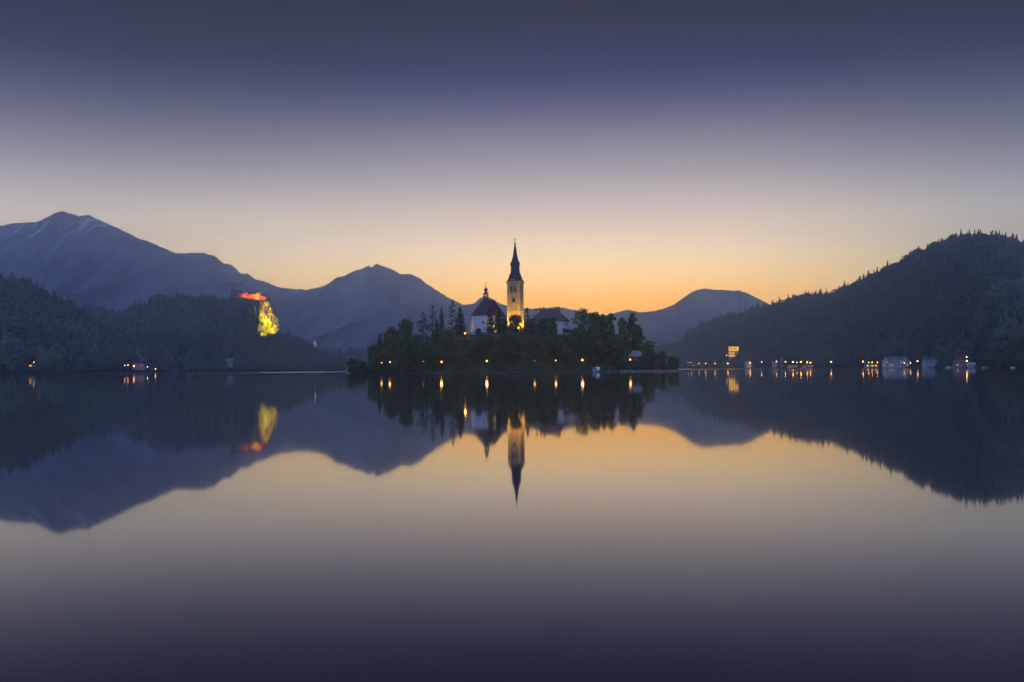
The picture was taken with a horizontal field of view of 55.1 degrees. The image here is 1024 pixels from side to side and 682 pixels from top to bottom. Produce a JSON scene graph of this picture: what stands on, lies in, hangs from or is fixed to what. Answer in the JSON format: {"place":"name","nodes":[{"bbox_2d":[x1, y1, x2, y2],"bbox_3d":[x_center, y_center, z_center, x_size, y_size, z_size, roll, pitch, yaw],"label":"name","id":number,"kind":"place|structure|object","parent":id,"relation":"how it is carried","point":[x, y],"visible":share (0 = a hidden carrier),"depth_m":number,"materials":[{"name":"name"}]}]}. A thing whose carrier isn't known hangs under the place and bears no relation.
{"place":"outdoors","nodes":[
{"label":"outdoors","id":0,"kind":"place"},
{"bbox_2d":[0,319,147,373],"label":"hill","id":1,"kind":"structure","parent":0,"point":[130,370],"depth_m":1009.75,"materials":[{"name":"green plant"}]},
{"bbox_2d":[29,362,38,369],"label":"cabin","id":2,"kind":"object","parent":1,"relation":"on","point":[31,365],"visible":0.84,"depth_m":993.01,"materials":[{"name":"brown wood"}]},
{"bbox_2d":[0,271,149,372],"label":"forest","id":3,"kind":"object","parent":1,"relation":"on","point":[50,333],"visible":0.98,"depth_m":1052.42,"materials":[{"name":"green plant"}]},
{"bbox_2d":[132,360,145,369],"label":"villa","id":4,"kind":"object","parent":1,"relation":"on","point":[139,365],"visible":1,"depth_m":1073.96,"materials":[{"name":"white paint"}]},
{"bbox_2d":[0,211,293,335],"bbox_3d":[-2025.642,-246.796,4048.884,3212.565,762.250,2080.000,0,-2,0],"label":"mountain","id":5,"kind":"structure","parent":0,"point":[85,260],"depth_m":4116.84,"materials":[{"name":"grey stone"}]},
{"bbox_2d":[125,297,346,371],"bbox_3d":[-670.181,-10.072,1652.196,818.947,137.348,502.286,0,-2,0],"label":"hill","id":6,"kind":"structure","parent":0,"point":[181,367],"depth_m":1513.22,"materials":[{"name":"green plant"}]},
{"bbox_2d":[77,290,347,371],"bbox_3d":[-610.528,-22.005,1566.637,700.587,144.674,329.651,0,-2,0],"label":"forest","id":7,"kind":"object","parent":6,"relation":"on","point":[288,352],"visible":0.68,"depth_m":1538.70,"materials":[{"name":"green plant"}]},
{"bbox_2d":[225,358,233,366],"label":"house","id":8,"kind":"structure","parent":6,"relation":"on","point":[228,361],"depth_m":1466.16,"materials":[{"name":"beige paint"}]},
{"bbox_2d":[230,290,266,300],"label":"castle","id":9,"kind":"structure","parent":6,"relation":"on","point":[246,294],"depth_m":1740.67,"materials":[{"name":"stone"}]},
{"bbox_2d":[176,253,306,302],"bbox_3d":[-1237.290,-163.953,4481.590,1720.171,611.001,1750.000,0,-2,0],"label":"mountain","id":10,"kind":"structure","parent":0,"point":[280,295],"depth_m":4918.19,"materials":[{"name":"grey stone"}]},
{"bbox_2d":[259,299,279,342],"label":"cliff","id":11,"kind":"structure","parent":0,"point":[265,307],"depth_m":1690.61,"materials":[{"name":"stone"}]},
{"bbox_2d":[258,301,280,341],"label":"forest","id":12,"kind":"object","parent":11,"relation":"on","point":[276,336],"visible":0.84,"depth_m":1670.85,"materials":[{"name":"green plant"}]},
{"bbox_2d":[330,354,367,364],"bbox_3d":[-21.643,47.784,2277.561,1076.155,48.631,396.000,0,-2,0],"label":"hill","id":13,"kind":"structure","parent":0,"point":[354,357],"depth_m":2195.00,"materials":[{"name":"green plant"}]},
{"bbox_2d":[321,345,378,365],"bbox_3d":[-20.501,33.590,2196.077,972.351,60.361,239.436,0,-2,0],"label":"forest","id":14,"kind":"object","parent":13,"relation":"on","point":[352,352],"visible":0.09,"depth_m":2217.47,"materials":[{"name":"green plant"}]},
{"bbox_2d":[274,264,462,339],"bbox_3d":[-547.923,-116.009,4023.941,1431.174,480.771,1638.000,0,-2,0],"label":"mountain","id":15,"kind":"structure","parent":0,"point":[348,299],"depth_m":4100.22,"materials":[{"name":"grey stone"}]},
{"bbox_2d":[305,302,672,353],"bbox_3d":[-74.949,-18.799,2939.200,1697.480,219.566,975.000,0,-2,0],"label":"mountain","id":16,"kind":"structure","parent":0,"point":[363,333],"depth_m":2974.99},
{"bbox_2d":[365,334,652,372],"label":"island","id":17,"kind":"structure","parent":0,"point":[521,365],"depth_m":517.48,"materials":[{"name":"green plant"}]},
{"bbox_2d":[367,344,378,368],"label":"broadleaf tree","id":18,"kind":"object","parent":17,"relation":"on","point":[372,348],"visible":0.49,"depth_m":539.16,"materials":[{"name":"green plant"}]},
{"bbox_2d":[368,353,382,372],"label":"broadleaf tree","id":19,"kind":"object","parent":17,"relation":"on","point":[374,365],"visible":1,"depth_m":525.93,"materials":[{"name":"green plant"}]},
{"bbox_2d":[376,334,384,360],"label":"conifer","id":20,"kind":"object","parent":17,"relation":"on","point":[380,342],"visible":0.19,"depth_m":547.70,"materials":[{"name":"green plant"}]},
{"bbox_2d":[377,342,391,371],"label":"broadleaf tree","id":21,"kind":"object","parent":17,"relation":"on","point":[383,353],"visible":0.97,"depth_m":527.69,"materials":[{"name":"green plant"}]},
{"bbox_2d":[382,327,400,363],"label":"broadleaf tree","id":22,"kind":"object","parent":17,"relation":"on","point":[391,336],"visible":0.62,"depth_m":540.12,"materials":[{"name":"green plant"}]},
{"bbox_2d":[389,350,408,372],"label":"broadleaf tree","id":23,"kind":"object","parent":17,"relation":"on","point":[400,360],"visible":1,"depth_m":517.99,"materials":[{"name":"green plant"}]},
{"bbox_2d":[398,318,413,352],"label":"broadleaf tree","id":24,"kind":"object","parent":17,"relation":"on","point":[405,324],"visible":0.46,"depth_m":548.96,"materials":[{"name":"green plant"}]},
{"bbox_2d":[405,327,411,356],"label":"conifer","id":25,"kind":"object","parent":17,"relation":"on","point":[409,333],"visible":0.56,"depth_m":540.91,"materials":[{"name":"green plant"}]},
{"bbox_2d":[407,334,422,355],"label":"broadleaf tree","id":26,"kind":"object","parent":17,"relation":"on","point":[414,342],"visible":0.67,"depth_m":535.26,"materials":[{"name":"green plant"}]},
{"bbox_2d":[416,312,431,343],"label":"pine tree","id":27,"kind":"object","parent":17,"relation":"on","point":[423,327],"visible":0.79,"depth_m":552.11,"materials":[{"name":"green plant"}]},
{"bbox_2d":[420,339,436,363],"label":"broadleaf tree","id":28,"kind":"object","parent":17,"relation":"on","point":[428,345],"visible":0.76,"depth_m":525.92,"materials":[{"name":"green plant"}]},
{"bbox_2d":[427,305,435,338],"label":"pine tree","id":29,"kind":"object","parent":17,"relation":"on","point":[432,315],"visible":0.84,"depth_m":556.27,"materials":[{"name":"green plant"}]},
{"bbox_2d":[432,320,440,343],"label":"conifer","id":30,"kind":"object","parent":17,"relation":"on","point":[436,334],"visible":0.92,"depth_m":539.90,"materials":[{"name":"green plant"}]},
{"bbox_2d":[430,344,446,366],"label":"broadleaf tree","id":31,"kind":"object","parent":17,"relation":"on","point":[439,356],"visible":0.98,"depth_m":519.64,"materials":[{"name":"green plant"}]},
{"bbox_2d":[438,307,445,336],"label":"conifer","id":32,"kind":"object","parent":17,"relation":"on","point":[441,314],"visible":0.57,"depth_m":556.28,"materials":[{"name":"green plant"}]},
{"bbox_2d":[439,328,454,346],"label":"broadleaf tree","id":33,"kind":"object","parent":17,"relation":"on","point":[447,335],"visible":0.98,"depth_m":533.76,"materials":[{"name":"green plant"}]},
{"bbox_2d":[447,300,457,331],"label":"pine tree","id":34,"kind":"object","parent":17,"relation":"on","point":[452,316],"visible":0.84,"depth_m":551.42,"materials":[{"name":"green plant"}]},
{"bbox_2d":[452,307,467,335],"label":"conifer","id":35,"kind":"object","parent":17,"relation":"on","point":[459,327],"visible":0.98,"depth_m":546.91,"materials":[{"name":"green plant"}]},
{"bbox_2d":[475,328,482,335],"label":"broadleaf tree","id":36,"kind":"object","parent":17,"relation":"on","point":[478,331],"visible":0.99,"depth_m":536.48,"materials":[{"name":"green plant"}]},
{"bbox_2d":[470,283,505,334],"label":"church","id":37,"kind":"structure","parent":17,"relation":"on","point":[479,314],"depth_m":549.14,"materials":[{"name":"white paint"}]},
{"bbox_2d":[484,306,496,333],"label":"conifer","id":38,"kind":"object","parent":17,"relation":"on","point":[490,323],"visible":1,"depth_m":540.13,"materials":[{"name":"green plant"}]},
{"bbox_2d":[494,307,504,333],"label":"conifer","id":39,"kind":"object","parent":17,"relation":"on","point":[498,325],"visible":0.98,"depth_m":543.88,"materials":[{"name":"green plant"}]},
{"bbox_2d":[501,318,507,333],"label":"broadleaf tree","id":40,"kind":"object","parent":17,"relation":"on","point":[504,323],"visible":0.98,"depth_m":544.63,"materials":[{"name":"green plant"}]},
{"bbox_2d":[505,239,524,333],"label":"bell tower","id":41,"kind":"structure","parent":17,"relation":"on","point":[515,282],"depth_m":554.18,"materials":[{"name":"stone"}]},
{"bbox_2d":[508,314,522,333],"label":"broadleaf tree","id":42,"kind":"object","parent":17,"relation":"on","point":[515,321],"visible":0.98,"depth_m":542.22,"materials":[{"name":"green plant"}]},
{"bbox_2d":[365,330,670,371],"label":"undergrowth","id":43,"kind":"object","parent":17,"relation":"on","point":[558,367],"visible":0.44,"depth_m":520.93,"materials":[{"name":"green plant"}]},
{"bbox_2d":[550,335,563,346],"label":"broadleaf tree","id":44,"kind":"object","parent":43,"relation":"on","point":[556,341],"visible":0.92,"depth_m":528.41,"materials":[{"name":"green plant"}]},
{"bbox_2d":[524,308,529,333],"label":"conifer","id":45,"kind":"object","parent":17,"relation":"on","point":[527,317],"visible":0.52,"depth_m":560.22,"materials":[{"name":"green plant"}]},
{"bbox_2d":[524,318,537,333],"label":"broadleaf tree","id":46,"kind":"object","parent":17,"relation":"on","point":[529,325],"visible":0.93,"depth_m":539.09,"materials":[{"name":"green plant"}]},
{"bbox_2d":[532,317,550,336],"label":"broadleaf tree","id":47,"kind":"object","parent":17,"relation":"on","point":[543,328],"visible":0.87,"depth_m":534.04,"materials":[{"name":"green plant"}]},
{"bbox_2d":[533,306,570,334],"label":"house","id":48,"kind":"structure","parent":17,"relation":"on","point":[562,321],"depth_m":549.40,"materials":[{"name":"white paint"}]},
{"bbox_2d":[548,317,557,335],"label":"broadleaf tree","id":49,"kind":"object","parent":17,"relation":"on","point":[552,327],"visible":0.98,"depth_m":537.41,"materials":[{"name":"green plant"}]},
{"bbox_2d":[569,328,583,340],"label":"broadleaf tree","id":50,"kind":"object","parent":17,"relation":"on","point":[576,332],"visible":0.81,"depth_m":539.32,"materials":[{"name":"green plant"}]},
{"bbox_2d":[570,308,591,332],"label":"broadleaf tree","id":51,"kind":"object","parent":17,"relation":"on","point":[583,312],"visible":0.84,"depth_m":552.55,"materials":[{"name":"green plant"}]},
{"bbox_2d":[587,312,599,338],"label":"broadleaf tree","id":52,"kind":"object","parent":17,"relation":"on","point":[594,317],"visible":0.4,"depth_m":555.23,"materials":[{"name":"green plant"}]},
{"bbox_2d":[593,314,610,339],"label":"broadleaf tree","id":53,"kind":"object","parent":17,"relation":"on","point":[601,323],"visible":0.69,"depth_m":545.30,"materials":[{"name":"green plant"}]},
{"bbox_2d":[597,330,612,351],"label":"broadleaf tree","id":54,"kind":"object","parent":17,"relation":"on","point":[605,334],"visible":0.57,"depth_m":535.97,"materials":[{"name":"green plant"}]},
{"bbox_2d":[607,313,616,334],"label":"broadleaf tree","id":55,"kind":"object","parent":17,"relation":"on","point":[611,319],"visible":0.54,"depth_m":548.00,"materials":[{"name":"green plant"}]},
{"bbox_2d":[612,342,626,368],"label":"broadleaf tree","id":56,"kind":"object","parent":17,"relation":"on","point":[619,353],"visible":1,"depth_m":520.77,"materials":[{"name":"green plant"}]},
{"bbox_2d":[617,317,628,341],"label":"broadleaf tree","id":57,"kind":"object","parent":17,"relation":"on","point":[622,322],"visible":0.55,"depth_m":541.67,"materials":[{"name":"green plant"}]},
{"bbox_2d":[619,330,632,358],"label":"broadleaf tree","id":58,"kind":"object","parent":17,"relation":"on","point":[626,340],"visible":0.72,"depth_m":537.16,"materials":[{"name":"green plant"}]},
{"bbox_2d":[625,313,636,351],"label":"broadleaf tree","id":59,"kind":"object","parent":17,"relation":"on","point":[632,324],"visible":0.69,"depth_m":547.68,"materials":[{"name":"green plant"}]},
{"bbox_2d":[628,351,644,364],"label":"boathouse","id":60,"kind":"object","parent":17,"relation":"on","point":[635,354],"visible":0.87,"depth_m":535.55,"materials":[{"name":"grey wood"}]},
{"bbox_2d":[633,325,645,350],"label":"broadleaf tree","id":61,"kind":"object","parent":17,"relation":"on","point":[639,335],"visible":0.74,"depth_m":544.24,"materials":[{"name":"green plant"}]},
{"bbox_2d":[638,340,655,367],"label":"broadleaf tree","id":62,"kind":"object","parent":17,"relation":"on","point":[647,347],"visible":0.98,"depth_m":530.00,"materials":[{"name":"green plant"}]},
{"bbox_2d":[650,353,661,369],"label":"broadleaf tree","id":63,"kind":"object","parent":17,"relation":"on","point":[656,357],"visible":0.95,"depth_m":524.11,"materials":[{"name":"green plant"}]},
{"bbox_2d":[658,350,667,369],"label":"broadleaf tree","id":64,"kind":"object","parent":17,"relation":"on","point":[663,357],"visible":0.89,"depth_m":529.35,"materials":[{"name":"green plant"}]},
{"bbox_2d":[0,368,1023,681],"bbox_3d":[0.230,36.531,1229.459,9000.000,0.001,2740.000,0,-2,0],"label":"lake water","id":65,"kind":"structure","parent":0,"point":[774,524],"depth_m":12.44,"materials":[{"name":"blue liquid"}]},
{"bbox_2d":[346,358,359,372],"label":"broadleaf tree","id":66,"kind":"object","parent":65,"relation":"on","point":[351,363],"visible":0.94,"depth_m":534.34,"materials":[{"name":"green plant"}]},
{"bbox_2d":[354,361,368,372],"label":"broadleaf tree","id":67,"kind":"object","parent":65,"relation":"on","point":[361,367],"visible":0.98,"depth_m":531.28,"materials":[{"name":"green plant"}]},
{"bbox_2d":[593,367,599,371],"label":"rowing boat","id":68,"kind":"object","parent":65,"relation":"on","point":[596,369],"visible":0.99,"depth_m":505.99,"materials":[{"name":"metal"}]},
{"bbox_2d":[620,370,678,371],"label":"stone quay","id":69,"kind":"structure","parent":65,"relation":"on","point":[645,370],"depth_m":506.76,"materials":[{"name":"grey stone"}]},
{"bbox_2d":[667,356,679,369],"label":"broadleaf tree","id":70,"kind":"object","parent":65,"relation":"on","point":[673,361],"visible":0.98,"depth_m":522.48,"materials":[{"name":"green plant"}]},
{"bbox_2d":[0,0,1023,314],"label":"sky","id":71,"kind":"structure","parent":0,"point":[635,155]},
{"bbox_2d":[459,288,769,341],"bbox_3d":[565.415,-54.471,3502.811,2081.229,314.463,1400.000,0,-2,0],"label":"mountain","id":72,"kind":"structure","parent":0,"point":[676,321],"depth_m":3626.59,"materials":[{"name":"grey stone"}]},
{"bbox_2d":[685,277,1023,367],"bbox_3d":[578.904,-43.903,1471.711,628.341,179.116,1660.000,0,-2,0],"label":"hill","id":73,"kind":"structure","parent":0,"point":[918,365],"depth_m":1309.71,"materials":[{"name":"green plant"}]},
{"bbox_2d":[728,345,739,359],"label":"hotel","id":74,"kind":"structure","parent":73,"relation":"on","point":[733,351],"depth_m":1793.10,"materials":[{"name":"paint"}]},
{"bbox_2d":[744,361,752,367],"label":"pavilion","id":75,"kind":"structure","parent":73,"relation":"on","point":[748,364],"depth_m":1682.00,"materials":[{"name":"white paint"}]},
{"bbox_2d":[772,359,777,367],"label":"house","id":76,"kind":"structure","parent":73,"relation":"on","point":[774,364],"depth_m":1595.01,"materials":[{"name":"beige paint"}]},
{"bbox_2d":[780,356,782,366],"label":"shore tower","id":77,"kind":"structure","parent":73,"relation":"on","point":[781,361],"depth_m":1577.86,"materials":[{"name":"paint"}]},
{"bbox_2d":[787,364,798,367],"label":"shed","id":78,"kind":"structure","parent":73,"relation":"on","point":[792,365],"depth_m":1534.12,"materials":[{"name":"beige paint"}]},
{"bbox_2d":[802,364,813,367],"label":"shed","id":79,"kind":"structure","parent":73,"relation":"on","point":[806,365],"depth_m":1481.70,"materials":[{"name":"beige paint"}]},
{"bbox_2d":[652,229,1023,367],"bbox_3d":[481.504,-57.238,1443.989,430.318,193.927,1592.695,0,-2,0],"label":"forest","id":80,"kind":"object","parent":73,"relation":"on","point":[982,272],"visible":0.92,"depth_m":1335.03,"materials":[{"name":"green plant"}]},
{"bbox_2d":[864,363,878,367],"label":"shed","id":81,"kind":"structure","parent":73,"relation":"on","point":[868,365],"depth_m":1276.20,"materials":[{"name":"beige paint"}]},
{"bbox_2d":[882,356,910,367],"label":"hotel","id":82,"kind":"structure","parent":73,"relation":"on","point":[894,362],"depth_m":1185.49,"materials":[{"name":"white paint"}]},
{"bbox_2d":[922,357,937,367],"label":"house","id":83,"kind":"structure","parent":73,"relation":"on","point":[927,362],"depth_m":1104.47,"materials":[{"name":"white paint"}]},
{"bbox_2d":[952,354,970,367],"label":"guest house","id":84,"kind":"structure","parent":73,"relation":"on","point":[959,361],"depth_m":1003.47,"materials":[{"name":"pink paint"}]},
{"bbox_2d":[967,363,975,367],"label":"boathouse","id":85,"kind":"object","parent":73,"relation":"on","point":[971,365],"visible":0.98,"depth_m":967.03,"materials":[{"name":"white paint"}]},
{"bbox_2d":[976,353,988,366],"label":"broadleaf tree","id":86,"kind":"object","parent":73,"relation":"on","point":[982,358],"visible":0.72,"depth_m":903.38,"materials":[{"name":"green plant"}]},
{"bbox_2d":[999,337,1023,366],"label":"broadleaf tree","id":87,"kind":"object","parent":73,"relation":"on","point":[1007,360],"visible":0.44,"depth_m":771.79,"materials":[{"name":"green plant"}]},
{"bbox_2d":[1003,329,1023,366],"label":"broadleaf tree","id":88,"kind":"object","parent":73,"relation":"on","point":[1018,338],"visible":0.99,"depth_m":759.56,"materials":[{"name":"green plant"}]}
]}

